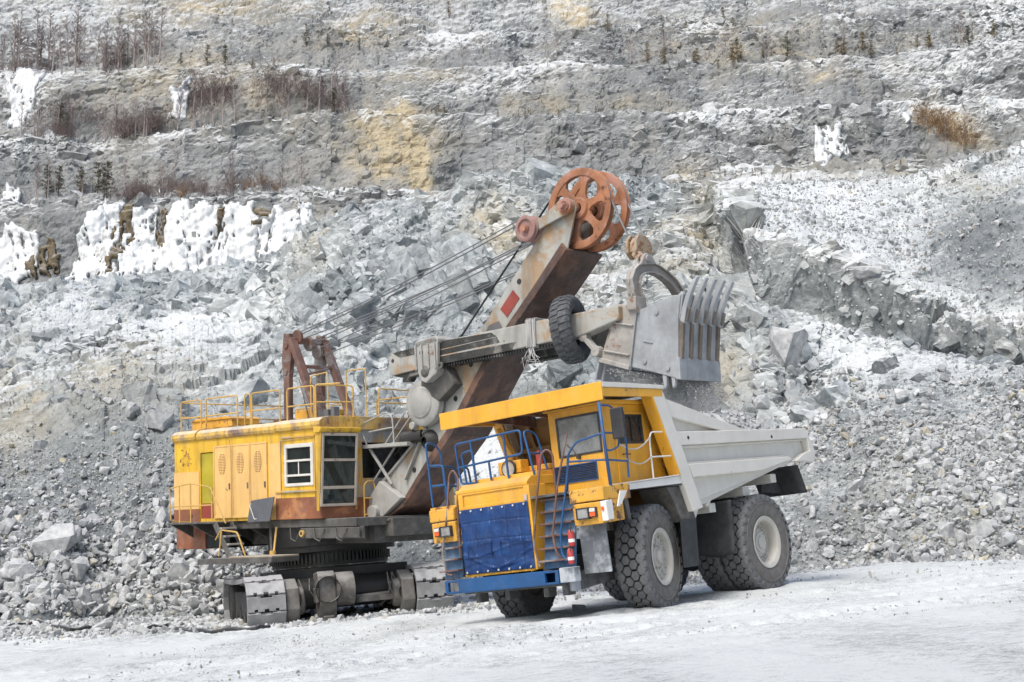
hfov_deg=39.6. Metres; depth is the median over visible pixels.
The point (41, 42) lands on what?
birch tree
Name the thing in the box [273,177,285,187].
bare bush
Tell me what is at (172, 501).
boulder
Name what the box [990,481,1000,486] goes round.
boulder
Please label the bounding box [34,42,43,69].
birch tree
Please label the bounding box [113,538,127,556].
boulder
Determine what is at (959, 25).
birch tree
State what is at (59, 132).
bare bush
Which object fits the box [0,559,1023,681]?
ground
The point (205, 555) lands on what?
boulder
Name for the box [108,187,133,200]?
bare bush
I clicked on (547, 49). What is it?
birch tree
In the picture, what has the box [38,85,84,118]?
bare bush
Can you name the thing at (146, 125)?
birch tree
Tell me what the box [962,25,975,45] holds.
pine tree
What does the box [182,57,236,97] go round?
bare bush
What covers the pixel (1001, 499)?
boulder
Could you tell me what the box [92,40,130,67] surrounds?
bare bush
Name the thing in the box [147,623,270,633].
power cable
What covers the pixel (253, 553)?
boulder
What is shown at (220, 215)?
moss patch
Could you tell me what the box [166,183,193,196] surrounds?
bare bush
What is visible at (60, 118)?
pine tree
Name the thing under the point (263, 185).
bare bush
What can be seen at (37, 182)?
birch tree
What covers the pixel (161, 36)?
birch tree
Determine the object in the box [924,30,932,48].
pine tree
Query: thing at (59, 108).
birch tree
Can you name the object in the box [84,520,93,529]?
boulder
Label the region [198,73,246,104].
bare bush
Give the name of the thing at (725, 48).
birch tree
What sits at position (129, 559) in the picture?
boulder
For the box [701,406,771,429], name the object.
ore load
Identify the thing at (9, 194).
ice patch
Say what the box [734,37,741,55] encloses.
pine tree
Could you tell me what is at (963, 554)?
boulder
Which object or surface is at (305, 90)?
bare bush
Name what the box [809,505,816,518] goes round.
boulder
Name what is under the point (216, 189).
bare bush
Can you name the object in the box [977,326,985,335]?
boulder
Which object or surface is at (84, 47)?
birch tree
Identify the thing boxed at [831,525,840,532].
boulder
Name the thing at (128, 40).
birch tree
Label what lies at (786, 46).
pine tree
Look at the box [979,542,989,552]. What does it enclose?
boulder
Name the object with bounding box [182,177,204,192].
bare bush
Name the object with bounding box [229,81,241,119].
birch tree
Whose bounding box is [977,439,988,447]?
boulder
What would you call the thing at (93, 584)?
boulder
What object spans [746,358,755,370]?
boulder
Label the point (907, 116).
ice patch
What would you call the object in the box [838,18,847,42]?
birch tree
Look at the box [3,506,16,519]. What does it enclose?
boulder
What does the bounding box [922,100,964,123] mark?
bare bush
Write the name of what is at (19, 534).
boulder
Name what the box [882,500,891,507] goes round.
boulder
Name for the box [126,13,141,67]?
birch tree
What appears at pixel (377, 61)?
birch tree
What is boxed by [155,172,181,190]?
bare bush
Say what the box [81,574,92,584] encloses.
boulder
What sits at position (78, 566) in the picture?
boulder
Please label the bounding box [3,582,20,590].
boulder
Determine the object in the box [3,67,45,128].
ice patch
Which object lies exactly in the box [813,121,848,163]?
ice patch
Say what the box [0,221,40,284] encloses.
frozen waterfall
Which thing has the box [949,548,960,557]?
boulder
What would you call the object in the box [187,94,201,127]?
birch tree
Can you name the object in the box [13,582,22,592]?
boulder
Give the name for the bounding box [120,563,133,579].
boulder
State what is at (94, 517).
boulder
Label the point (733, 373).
boulder
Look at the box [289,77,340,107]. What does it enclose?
bare bush
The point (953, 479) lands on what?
boulder
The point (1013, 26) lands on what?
pine tree
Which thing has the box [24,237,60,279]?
moss patch
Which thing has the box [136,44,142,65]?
birch tree
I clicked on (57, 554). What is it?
boulder
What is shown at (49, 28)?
birch tree
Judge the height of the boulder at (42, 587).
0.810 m
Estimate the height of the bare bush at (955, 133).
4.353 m
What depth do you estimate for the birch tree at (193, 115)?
205.06 m
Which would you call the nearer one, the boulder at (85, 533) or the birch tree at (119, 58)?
the boulder at (85, 533)
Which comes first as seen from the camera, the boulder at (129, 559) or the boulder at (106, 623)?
the boulder at (106, 623)
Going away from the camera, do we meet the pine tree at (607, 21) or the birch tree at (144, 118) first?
the birch tree at (144, 118)
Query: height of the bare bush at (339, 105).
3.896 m
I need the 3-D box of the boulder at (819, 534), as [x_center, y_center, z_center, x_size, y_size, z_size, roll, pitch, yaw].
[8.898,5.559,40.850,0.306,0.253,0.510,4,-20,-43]
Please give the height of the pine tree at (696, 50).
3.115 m
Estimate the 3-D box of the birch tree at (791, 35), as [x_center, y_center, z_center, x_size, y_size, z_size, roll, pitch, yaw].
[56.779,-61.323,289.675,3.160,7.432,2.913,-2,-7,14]
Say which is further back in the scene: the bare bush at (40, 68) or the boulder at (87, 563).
the bare bush at (40, 68)
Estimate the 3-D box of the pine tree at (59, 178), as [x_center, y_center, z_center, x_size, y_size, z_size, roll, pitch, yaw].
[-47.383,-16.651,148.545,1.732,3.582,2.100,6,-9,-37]
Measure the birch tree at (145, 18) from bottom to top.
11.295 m
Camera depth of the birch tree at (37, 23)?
291.82 m
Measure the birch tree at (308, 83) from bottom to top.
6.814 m
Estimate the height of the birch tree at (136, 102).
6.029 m
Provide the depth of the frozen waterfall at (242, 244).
143.04 m
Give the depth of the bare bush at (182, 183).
195.18 m
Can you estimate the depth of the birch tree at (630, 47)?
288.14 m
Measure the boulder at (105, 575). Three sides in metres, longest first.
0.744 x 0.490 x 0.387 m
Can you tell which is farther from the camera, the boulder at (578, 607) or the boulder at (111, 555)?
the boulder at (111, 555)
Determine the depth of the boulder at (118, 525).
49.83 m
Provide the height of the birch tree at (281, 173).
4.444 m
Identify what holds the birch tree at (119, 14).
on the quarry hillside
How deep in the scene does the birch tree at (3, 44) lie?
255.88 m
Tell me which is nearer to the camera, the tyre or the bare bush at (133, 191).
the tyre
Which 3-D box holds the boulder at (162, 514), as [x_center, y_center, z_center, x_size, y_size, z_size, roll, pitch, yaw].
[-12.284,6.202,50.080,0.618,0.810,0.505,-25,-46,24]
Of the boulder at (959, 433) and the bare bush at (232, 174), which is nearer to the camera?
the boulder at (959, 433)
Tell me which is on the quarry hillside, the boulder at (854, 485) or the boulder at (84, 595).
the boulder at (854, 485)
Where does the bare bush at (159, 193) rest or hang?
on the quarry hillside
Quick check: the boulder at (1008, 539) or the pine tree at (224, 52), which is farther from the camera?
the pine tree at (224, 52)
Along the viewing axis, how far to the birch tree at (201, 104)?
243.09 m
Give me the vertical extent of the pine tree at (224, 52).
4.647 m
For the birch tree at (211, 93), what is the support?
on the quarry hillside
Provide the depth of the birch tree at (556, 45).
288.52 m
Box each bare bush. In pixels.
[0,49,25,71]
[6,53,36,68]
[15,52,37,68]
[26,122,56,137]
[27,62,50,73]
[37,55,56,68]
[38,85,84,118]
[41,112,73,132]
[54,124,82,135]
[55,121,85,139]
[67,48,91,66]
[68,95,105,122]
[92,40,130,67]
[94,106,156,138]
[97,60,121,72]
[105,42,133,64]
[105,108,153,135]
[105,111,141,137]
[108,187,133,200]
[111,183,149,200]
[114,118,143,135]
[120,108,166,135]
[124,181,143,199]
[125,175,158,194]
[128,181,156,199]
[133,108,175,127]
[142,101,175,130]
[142,179,183,196]
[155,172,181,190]
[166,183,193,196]
[168,74,218,105]
[168,176,200,190]
[173,183,193,196]
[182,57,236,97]
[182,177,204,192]
[194,182,211,192]
[195,178,225,196]
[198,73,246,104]
[215,180,237,194]
[223,168,260,189]
[227,176,244,189]
[241,177,254,188]
[247,64,300,91]
[251,179,272,189]
[254,171,270,185]
[255,175,277,188]
[259,53,318,98]
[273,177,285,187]
[278,64,330,97]
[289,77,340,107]
[320,83,360,111]
[909,99,950,125]
[910,97,933,116]
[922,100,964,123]
[924,105,956,134]
[935,116,977,140]
[949,121,979,146]
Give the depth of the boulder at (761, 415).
48.65 m
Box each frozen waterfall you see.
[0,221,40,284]
[64,200,125,281]
[115,206,158,277]
[153,196,219,272]
[211,200,258,264]
[257,197,313,256]
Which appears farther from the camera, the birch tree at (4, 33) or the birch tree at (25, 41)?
the birch tree at (25, 41)
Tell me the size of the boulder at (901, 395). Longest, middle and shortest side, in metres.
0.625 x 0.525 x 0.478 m
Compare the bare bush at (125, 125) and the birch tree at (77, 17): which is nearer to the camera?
the bare bush at (125, 125)
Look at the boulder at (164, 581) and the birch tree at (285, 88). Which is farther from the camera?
the birch tree at (285, 88)
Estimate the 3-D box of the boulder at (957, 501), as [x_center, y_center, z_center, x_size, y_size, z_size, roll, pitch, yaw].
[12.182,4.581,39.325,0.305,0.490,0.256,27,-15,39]
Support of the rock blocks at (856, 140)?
on the quarry hillside
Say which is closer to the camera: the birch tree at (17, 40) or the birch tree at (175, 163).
the birch tree at (175, 163)
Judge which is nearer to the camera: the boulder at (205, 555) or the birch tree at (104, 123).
the boulder at (205, 555)
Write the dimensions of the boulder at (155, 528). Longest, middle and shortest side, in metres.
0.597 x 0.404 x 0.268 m
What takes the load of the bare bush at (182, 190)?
on the quarry hillside
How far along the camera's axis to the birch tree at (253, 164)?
147.09 m
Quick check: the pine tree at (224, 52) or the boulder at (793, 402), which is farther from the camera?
the pine tree at (224, 52)
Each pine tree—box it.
[39,164,53,197]
[49,165,66,196]
[55,103,65,129]
[63,112,71,128]
[71,166,87,191]
[88,162,108,193]
[95,160,115,198]
[203,45,213,64]
[219,44,231,64]
[301,24,310,45]
[327,87,339,111]
[446,1,450,15]
[604,14,611,30]
[642,43,650,59]
[658,47,668,62]
[694,48,700,62]
[720,7,725,17]
[728,43,735,59]
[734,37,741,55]
[781,31,793,56]
[833,39,838,51]
[840,38,847,54]
[857,31,866,49]
[865,40,874,56]
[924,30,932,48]
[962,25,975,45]
[988,19,998,37]
[1009,22,1015,35]
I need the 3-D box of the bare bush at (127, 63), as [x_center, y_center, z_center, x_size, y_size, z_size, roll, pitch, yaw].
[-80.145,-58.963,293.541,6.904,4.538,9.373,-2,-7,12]
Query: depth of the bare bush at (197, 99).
246.17 m
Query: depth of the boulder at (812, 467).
44.23 m
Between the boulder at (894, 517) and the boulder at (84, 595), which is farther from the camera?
the boulder at (84, 595)
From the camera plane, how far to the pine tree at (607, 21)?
294.92 m
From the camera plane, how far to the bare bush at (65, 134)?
206.44 m
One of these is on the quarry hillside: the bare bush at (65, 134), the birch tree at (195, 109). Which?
the birch tree at (195, 109)
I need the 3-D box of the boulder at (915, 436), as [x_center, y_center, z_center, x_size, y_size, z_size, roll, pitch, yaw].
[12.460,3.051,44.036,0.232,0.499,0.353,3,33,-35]
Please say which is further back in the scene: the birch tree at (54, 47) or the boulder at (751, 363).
the birch tree at (54, 47)
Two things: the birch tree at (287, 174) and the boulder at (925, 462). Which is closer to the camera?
the boulder at (925, 462)
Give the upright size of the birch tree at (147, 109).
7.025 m
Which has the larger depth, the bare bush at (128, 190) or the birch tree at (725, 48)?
the birch tree at (725, 48)
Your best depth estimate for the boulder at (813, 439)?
45.71 m
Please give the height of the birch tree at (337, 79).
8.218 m
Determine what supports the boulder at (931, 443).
on the quarry hillside
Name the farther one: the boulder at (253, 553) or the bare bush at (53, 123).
the bare bush at (53, 123)
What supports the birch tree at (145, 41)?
on the quarry hillside
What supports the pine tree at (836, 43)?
on the rock blocks at (856, 140)
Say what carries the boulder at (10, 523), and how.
on the quarry hillside
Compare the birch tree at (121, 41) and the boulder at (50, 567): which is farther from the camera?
the birch tree at (121, 41)
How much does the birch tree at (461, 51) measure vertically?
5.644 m
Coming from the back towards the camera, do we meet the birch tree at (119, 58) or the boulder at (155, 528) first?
the birch tree at (119, 58)
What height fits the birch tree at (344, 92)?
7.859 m
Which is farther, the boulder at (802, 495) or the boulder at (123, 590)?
the boulder at (123, 590)
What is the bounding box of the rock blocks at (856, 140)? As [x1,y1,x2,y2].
[0,2,1023,283]
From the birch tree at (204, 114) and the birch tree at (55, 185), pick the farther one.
the birch tree at (204, 114)
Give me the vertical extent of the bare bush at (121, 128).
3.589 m
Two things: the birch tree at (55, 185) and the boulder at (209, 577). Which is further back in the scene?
the birch tree at (55, 185)
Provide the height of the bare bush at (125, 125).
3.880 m
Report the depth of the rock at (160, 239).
145.71 m
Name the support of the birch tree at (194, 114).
on the quarry hillside
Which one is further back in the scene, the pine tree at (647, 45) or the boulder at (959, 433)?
the pine tree at (647, 45)
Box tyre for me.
[548,295,590,363]
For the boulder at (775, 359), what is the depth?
51.35 m
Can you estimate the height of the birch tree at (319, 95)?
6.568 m
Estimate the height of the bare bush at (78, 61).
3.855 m
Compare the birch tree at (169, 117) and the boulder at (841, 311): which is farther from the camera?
the birch tree at (169, 117)
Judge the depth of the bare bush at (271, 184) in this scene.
146.15 m
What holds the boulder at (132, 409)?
on the quarry hillside
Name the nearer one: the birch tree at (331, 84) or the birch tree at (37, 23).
the birch tree at (331, 84)
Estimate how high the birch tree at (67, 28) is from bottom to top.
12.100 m
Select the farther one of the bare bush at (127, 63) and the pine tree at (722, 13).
the pine tree at (722, 13)
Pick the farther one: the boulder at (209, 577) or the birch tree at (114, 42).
the birch tree at (114, 42)
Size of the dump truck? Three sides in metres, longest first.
8.670 x 4.620 x 4.342 m
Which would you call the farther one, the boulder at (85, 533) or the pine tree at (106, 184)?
the pine tree at (106, 184)
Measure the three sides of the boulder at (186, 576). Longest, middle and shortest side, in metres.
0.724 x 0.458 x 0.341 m
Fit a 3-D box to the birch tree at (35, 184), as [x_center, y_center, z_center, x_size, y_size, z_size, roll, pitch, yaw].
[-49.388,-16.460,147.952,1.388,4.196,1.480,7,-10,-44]
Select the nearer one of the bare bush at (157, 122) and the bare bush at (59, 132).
the bare bush at (59, 132)
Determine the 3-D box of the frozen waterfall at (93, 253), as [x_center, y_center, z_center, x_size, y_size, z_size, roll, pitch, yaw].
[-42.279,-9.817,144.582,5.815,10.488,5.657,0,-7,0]
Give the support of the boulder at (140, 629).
on the ground
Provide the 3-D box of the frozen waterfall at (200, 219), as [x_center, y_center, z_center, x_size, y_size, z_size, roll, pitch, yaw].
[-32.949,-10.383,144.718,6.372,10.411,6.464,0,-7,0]
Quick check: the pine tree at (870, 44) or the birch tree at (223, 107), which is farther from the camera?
the pine tree at (870, 44)
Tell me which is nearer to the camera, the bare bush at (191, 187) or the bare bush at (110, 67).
the bare bush at (191, 187)
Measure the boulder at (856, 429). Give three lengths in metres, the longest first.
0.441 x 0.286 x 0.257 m
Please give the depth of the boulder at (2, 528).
49.46 m
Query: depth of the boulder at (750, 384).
50.60 m
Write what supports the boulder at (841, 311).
on the quarry hillside
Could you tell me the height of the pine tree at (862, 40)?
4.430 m
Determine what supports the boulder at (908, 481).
on the quarry hillside
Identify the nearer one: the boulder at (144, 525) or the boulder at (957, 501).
the boulder at (957, 501)
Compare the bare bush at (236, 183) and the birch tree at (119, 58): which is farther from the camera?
the birch tree at (119, 58)
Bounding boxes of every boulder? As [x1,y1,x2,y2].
[0,518,16,534]
[0,525,5,534]
[0,560,37,581]
[0,590,6,596]
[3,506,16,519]
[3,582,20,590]
[8,544,16,549]
[9,531,25,538]
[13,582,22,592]
[24,605,34,617]
[30,523,81,556]
[32,440,47,450]
[35,581,50,593]
[45,521,53,527]
[46,563,55,573]
[49,550,64,557]
[51,587,60,595]
[55,550,61,558]
[70,556,86,581]
[76,587,91,603]
[77,556,89,569]
[78,541,84,551]
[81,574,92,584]
[82,528,88,537]
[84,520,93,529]
[87,513,99,526]
[90,582,100,587]
[91,593,103,603]
[91,619,113,628]
[96,572,110,578]
[107,550,115,560]
[113,520,123,535]
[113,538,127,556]
[119,586,131,595]
[120,525,132,538]
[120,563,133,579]
[121,555,138,566]
[125,401,138,417]
[129,530,144,539]
[130,521,138,528]
[132,625,149,633]
[138,550,146,564]
[139,520,151,530]
[146,409,173,430]
[153,525,163,535]
[154,505,160,511]
[155,506,170,523]
[159,576,169,589]
[166,558,188,581]
[167,497,173,509]
[183,569,194,580]
[186,558,200,569]
[189,566,199,575]
[197,549,211,558]
[200,564,213,574]
[204,570,214,584]
[249,552,263,554]
[572,604,586,609]
[731,370,735,377]
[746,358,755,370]
[747,380,753,388]
[752,395,769,408]
[756,410,770,421]
[768,326,808,368]
[773,355,780,364]
[785,379,793,390]
[785,516,791,523]
[786,365,798,376]
[789,396,801,405]
[800,492,809,497]
[804,541,813,551]
[806,462,822,472]
[809,435,816,444]
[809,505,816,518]
[814,529,828,537]
[826,444,831,451]
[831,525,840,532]
[837,307,849,315]
[848,478,864,491]
[849,425,860,434]
[852,266,882,278]
[858,500,870,508]
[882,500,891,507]
[885,507,900,520]
[889,543,900,553]
[891,514,901,520]
[894,388,908,402]
[902,451,913,461]
[902,477,912,492]
[910,432,920,441]
[912,457,934,470]
[920,553,931,561]
[927,441,935,447]
[938,521,954,537]
[942,457,956,468]
[948,476,965,486]
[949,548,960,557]
[950,499,960,509]
[952,468,963,476]
[955,431,964,441]
[956,532,966,545]
[960,552,966,558]
[962,485,974,500]
[967,536,983,549]
[971,520,997,538]
[974,427,989,440]
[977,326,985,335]
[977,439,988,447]
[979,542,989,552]
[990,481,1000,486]
[991,492,1008,507]
[998,453,1015,458]
[999,532,1019,546]
[1016,539,1023,550]
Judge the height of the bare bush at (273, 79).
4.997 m
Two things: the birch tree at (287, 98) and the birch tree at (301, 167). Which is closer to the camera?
the birch tree at (301, 167)
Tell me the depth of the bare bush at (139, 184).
195.32 m
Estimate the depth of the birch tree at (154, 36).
250.59 m
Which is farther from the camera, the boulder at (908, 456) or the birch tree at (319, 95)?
the birch tree at (319, 95)
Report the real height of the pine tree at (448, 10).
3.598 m
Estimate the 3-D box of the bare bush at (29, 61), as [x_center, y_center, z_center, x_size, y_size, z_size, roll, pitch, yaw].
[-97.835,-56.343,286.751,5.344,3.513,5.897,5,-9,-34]
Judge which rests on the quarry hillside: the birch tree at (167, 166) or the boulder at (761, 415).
the birch tree at (167, 166)
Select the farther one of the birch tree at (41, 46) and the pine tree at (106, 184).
the birch tree at (41, 46)
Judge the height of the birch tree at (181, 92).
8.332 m
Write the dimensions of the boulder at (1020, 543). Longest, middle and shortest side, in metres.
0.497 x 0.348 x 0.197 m
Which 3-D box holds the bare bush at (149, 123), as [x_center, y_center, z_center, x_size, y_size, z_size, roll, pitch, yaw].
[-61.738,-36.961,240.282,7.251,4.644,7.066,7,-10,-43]
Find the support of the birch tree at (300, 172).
on the rock blocks at (856, 140)
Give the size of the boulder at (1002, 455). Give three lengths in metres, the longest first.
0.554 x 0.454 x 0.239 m
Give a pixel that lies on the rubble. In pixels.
(144, 592)
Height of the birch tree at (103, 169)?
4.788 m
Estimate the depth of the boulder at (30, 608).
44.69 m
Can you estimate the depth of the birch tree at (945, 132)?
197.02 m
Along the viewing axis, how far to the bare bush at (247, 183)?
146.68 m
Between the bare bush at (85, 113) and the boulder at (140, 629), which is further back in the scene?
the bare bush at (85, 113)
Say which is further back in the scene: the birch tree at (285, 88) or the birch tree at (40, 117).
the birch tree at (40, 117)
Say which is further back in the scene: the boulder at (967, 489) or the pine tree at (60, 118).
the pine tree at (60, 118)
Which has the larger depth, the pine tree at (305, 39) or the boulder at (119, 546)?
the pine tree at (305, 39)
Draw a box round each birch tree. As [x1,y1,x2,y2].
[0,32,7,65]
[0,34,10,70]
[5,14,27,70]
[8,20,33,68]
[10,24,29,65]
[11,8,36,66]
[15,101,27,135]
[20,26,30,61]
[27,99,37,134]
[28,19,50,65]
[28,101,45,136]
[29,7,48,66]
[29,34,44,68]
[32,161,45,204]
[32,164,43,201]
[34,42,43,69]
[34,104,43,126]
[35,27,47,66]
[39,9,60,70]
[40,158,54,198]
[46,25,64,74]
[48,90,66,133]
[49,25,72,74]
[50,168,61,199]
[56,13,75,66]
[64,16,84,73]
[66,1,90,63]
[67,106,77,137]
[73,15,88,64]
[76,22,90,64]
[77,158,88,191]
[92,22,107,64]
[100,19,112,65]
[100,107,111,141]
[100,155,110,192]
[102,29,111,66]
[107,99,122,135]
[108,93,127,135]
[109,8,128,55]
[112,28,120,62]
[116,42,123,73]
[117,26,127,68]
[119,159,130,192]
[121,40,132,62]
[123,24,131,62]
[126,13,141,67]
[127,98,138,119]
[130,97,143,136]
[132,165,142,190]
[134,7,154,68]
[136,9,153,60]
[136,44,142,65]
[140,102,150,137]
[141,10,157,56]
[142,19,153,65]
[142,115,150,136]
[145,96,152,132]
[146,29,160,68]
[150,5,172,61]
[157,158,169,195]
[161,165,174,194]
[165,104,173,130]
[170,150,179,189]
[173,84,187,129]
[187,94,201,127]
[189,95,199,125]
[189,102,195,130]
[190,101,199,129]
[196,89,205,126]
[196,164,205,189]
[201,103,207,127]
[204,88,218,125]
[216,89,228,128]
[225,157,235,188]
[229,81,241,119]
[249,148,256,187]
[256,83,264,118]
[261,76,274,111]
[263,74,273,102]
[275,154,284,194]
[276,82,289,121]
[277,83,292,119]
[281,77,296,116]
[283,83,292,120]
[284,163,291,187]
[295,156,305,186]
[296,157,304,184]
[304,70,315,108]
[310,65,327,105]
[313,71,323,113]
[322,67,339,110]
[327,66,336,107]
[331,62,348,101]
[332,81,340,111]
[337,70,352,111]
[339,69,349,108]
[374,48,379,71]
[457,40,467,66]
[544,42,550,65]
[549,26,561,57]
[624,31,634,62]
[658,29,670,63]
[721,32,728,63]
[762,33,773,64]
[783,22,796,54]
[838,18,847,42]
[940,118,949,151]
[951,7,965,44]
[954,10,966,44]
[956,111,969,151]
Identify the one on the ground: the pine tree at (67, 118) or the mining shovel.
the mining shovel
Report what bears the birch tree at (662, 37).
on the rock blocks at (856, 140)
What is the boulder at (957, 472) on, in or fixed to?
on the quarry hillside
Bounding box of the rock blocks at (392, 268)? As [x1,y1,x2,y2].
[0,150,1023,495]
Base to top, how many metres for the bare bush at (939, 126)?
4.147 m
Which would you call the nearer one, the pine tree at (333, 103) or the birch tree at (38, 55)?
the pine tree at (333, 103)
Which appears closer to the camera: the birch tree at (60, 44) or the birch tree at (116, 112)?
the birch tree at (116, 112)
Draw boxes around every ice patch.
[1,182,20,201]
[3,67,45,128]
[166,76,190,123]
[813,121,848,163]
[902,111,911,123]
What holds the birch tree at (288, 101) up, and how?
on the quarry hillside
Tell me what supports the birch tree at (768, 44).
on the quarry hillside
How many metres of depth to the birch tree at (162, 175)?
149.84 m
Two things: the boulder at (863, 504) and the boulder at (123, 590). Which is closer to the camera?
the boulder at (863, 504)
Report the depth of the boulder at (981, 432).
43.00 m
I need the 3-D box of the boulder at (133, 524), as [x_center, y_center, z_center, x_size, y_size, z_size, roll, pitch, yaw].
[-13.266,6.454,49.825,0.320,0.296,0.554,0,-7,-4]
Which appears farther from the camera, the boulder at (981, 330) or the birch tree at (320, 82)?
the birch tree at (320, 82)
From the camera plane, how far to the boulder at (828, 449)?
45.21 m
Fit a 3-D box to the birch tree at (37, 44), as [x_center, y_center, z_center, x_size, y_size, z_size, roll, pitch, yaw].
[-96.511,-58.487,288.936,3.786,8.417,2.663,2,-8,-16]
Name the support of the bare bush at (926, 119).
on the quarry hillside
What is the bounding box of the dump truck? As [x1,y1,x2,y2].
[425,381,814,617]
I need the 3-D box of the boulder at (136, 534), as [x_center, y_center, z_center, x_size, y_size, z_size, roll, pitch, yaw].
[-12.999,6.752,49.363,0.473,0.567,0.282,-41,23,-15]
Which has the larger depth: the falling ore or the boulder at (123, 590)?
the boulder at (123, 590)
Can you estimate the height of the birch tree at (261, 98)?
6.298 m
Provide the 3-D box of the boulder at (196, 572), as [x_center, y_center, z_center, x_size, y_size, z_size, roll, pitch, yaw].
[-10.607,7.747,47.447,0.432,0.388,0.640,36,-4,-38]
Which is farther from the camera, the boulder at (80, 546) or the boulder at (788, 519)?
the boulder at (80, 546)
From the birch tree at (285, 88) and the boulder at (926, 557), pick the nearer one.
the boulder at (926, 557)
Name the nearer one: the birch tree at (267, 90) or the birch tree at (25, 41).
the birch tree at (267, 90)
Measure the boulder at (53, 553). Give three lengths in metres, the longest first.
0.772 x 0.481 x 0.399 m
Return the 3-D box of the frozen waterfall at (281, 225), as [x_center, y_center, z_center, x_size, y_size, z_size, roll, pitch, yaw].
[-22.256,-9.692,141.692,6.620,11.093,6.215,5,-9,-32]
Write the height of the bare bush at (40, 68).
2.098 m
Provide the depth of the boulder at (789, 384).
50.26 m
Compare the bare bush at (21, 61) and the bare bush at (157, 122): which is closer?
the bare bush at (157, 122)
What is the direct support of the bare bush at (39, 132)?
on the quarry hillside
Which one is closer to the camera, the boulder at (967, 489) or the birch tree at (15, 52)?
the boulder at (967, 489)
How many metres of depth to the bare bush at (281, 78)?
243.65 m
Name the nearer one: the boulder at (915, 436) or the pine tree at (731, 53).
the boulder at (915, 436)
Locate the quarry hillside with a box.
[0,0,1023,621]
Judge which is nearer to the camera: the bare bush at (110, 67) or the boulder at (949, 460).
the boulder at (949, 460)
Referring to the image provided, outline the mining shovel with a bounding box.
[167,167,733,625]
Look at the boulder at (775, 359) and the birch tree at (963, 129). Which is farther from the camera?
the birch tree at (963, 129)
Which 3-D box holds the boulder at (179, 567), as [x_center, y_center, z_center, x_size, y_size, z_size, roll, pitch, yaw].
[-11.151,7.734,47.367,0.820,1.029,0.653,3,-7,-22]
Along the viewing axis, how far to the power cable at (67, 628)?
39.31 m
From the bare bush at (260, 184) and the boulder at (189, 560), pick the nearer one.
the boulder at (189, 560)
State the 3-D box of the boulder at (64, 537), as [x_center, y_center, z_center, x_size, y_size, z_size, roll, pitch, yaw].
[-15.455,6.755,48.275,1.789,0.968,1.053,-31,9,-18]
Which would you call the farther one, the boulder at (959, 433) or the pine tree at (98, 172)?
the pine tree at (98, 172)
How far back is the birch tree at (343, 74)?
245.69 m
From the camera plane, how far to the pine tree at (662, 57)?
285.27 m
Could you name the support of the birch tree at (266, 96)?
on the quarry hillside
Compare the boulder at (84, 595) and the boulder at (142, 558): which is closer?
the boulder at (84, 595)
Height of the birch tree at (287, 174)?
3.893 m
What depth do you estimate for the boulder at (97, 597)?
46.77 m
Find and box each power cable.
[8,620,91,630]
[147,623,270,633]
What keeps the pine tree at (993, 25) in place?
on the quarry hillside
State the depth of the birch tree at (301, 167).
195.90 m
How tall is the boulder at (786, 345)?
1.722 m
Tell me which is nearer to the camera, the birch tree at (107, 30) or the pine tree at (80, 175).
the pine tree at (80, 175)
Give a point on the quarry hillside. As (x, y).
(416, 162)
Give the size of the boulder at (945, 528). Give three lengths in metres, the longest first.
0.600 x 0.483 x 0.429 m
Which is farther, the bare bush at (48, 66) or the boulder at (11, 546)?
the bare bush at (48, 66)
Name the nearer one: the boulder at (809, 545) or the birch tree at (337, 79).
the boulder at (809, 545)
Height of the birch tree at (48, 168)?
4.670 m
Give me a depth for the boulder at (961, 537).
37.46 m
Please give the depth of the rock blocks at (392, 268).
63.64 m
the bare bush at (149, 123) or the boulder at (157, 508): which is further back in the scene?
the bare bush at (149, 123)
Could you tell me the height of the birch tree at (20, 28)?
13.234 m
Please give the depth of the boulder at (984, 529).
37.01 m
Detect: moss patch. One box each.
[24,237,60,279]
[97,202,134,274]
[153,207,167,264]
[215,202,225,238]
[250,207,270,226]
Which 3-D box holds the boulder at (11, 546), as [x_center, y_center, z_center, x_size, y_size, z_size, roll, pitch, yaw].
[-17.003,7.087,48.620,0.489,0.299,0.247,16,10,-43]
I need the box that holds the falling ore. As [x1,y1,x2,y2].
[606,368,746,414]
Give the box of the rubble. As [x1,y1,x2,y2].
[0,144,1023,681]
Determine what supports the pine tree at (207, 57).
on the quarry hillside
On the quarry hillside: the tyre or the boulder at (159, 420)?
the boulder at (159, 420)
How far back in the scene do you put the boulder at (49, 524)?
49.11 m
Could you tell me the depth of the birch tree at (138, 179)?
148.72 m
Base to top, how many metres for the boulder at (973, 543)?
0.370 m
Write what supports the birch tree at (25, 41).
on the quarry hillside
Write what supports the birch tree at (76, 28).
on the quarry hillside
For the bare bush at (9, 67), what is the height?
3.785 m
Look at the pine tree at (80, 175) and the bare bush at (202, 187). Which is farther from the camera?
the pine tree at (80, 175)
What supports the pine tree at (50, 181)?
on the quarry hillside
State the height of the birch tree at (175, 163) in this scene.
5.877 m
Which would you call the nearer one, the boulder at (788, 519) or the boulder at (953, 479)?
the boulder at (953, 479)
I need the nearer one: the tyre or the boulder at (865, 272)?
the tyre
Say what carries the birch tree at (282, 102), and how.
on the quarry hillside
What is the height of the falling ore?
2.213 m
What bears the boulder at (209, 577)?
on the quarry hillside
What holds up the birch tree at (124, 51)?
on the quarry hillside
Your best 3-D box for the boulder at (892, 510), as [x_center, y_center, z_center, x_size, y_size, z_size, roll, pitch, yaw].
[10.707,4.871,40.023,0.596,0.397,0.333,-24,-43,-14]

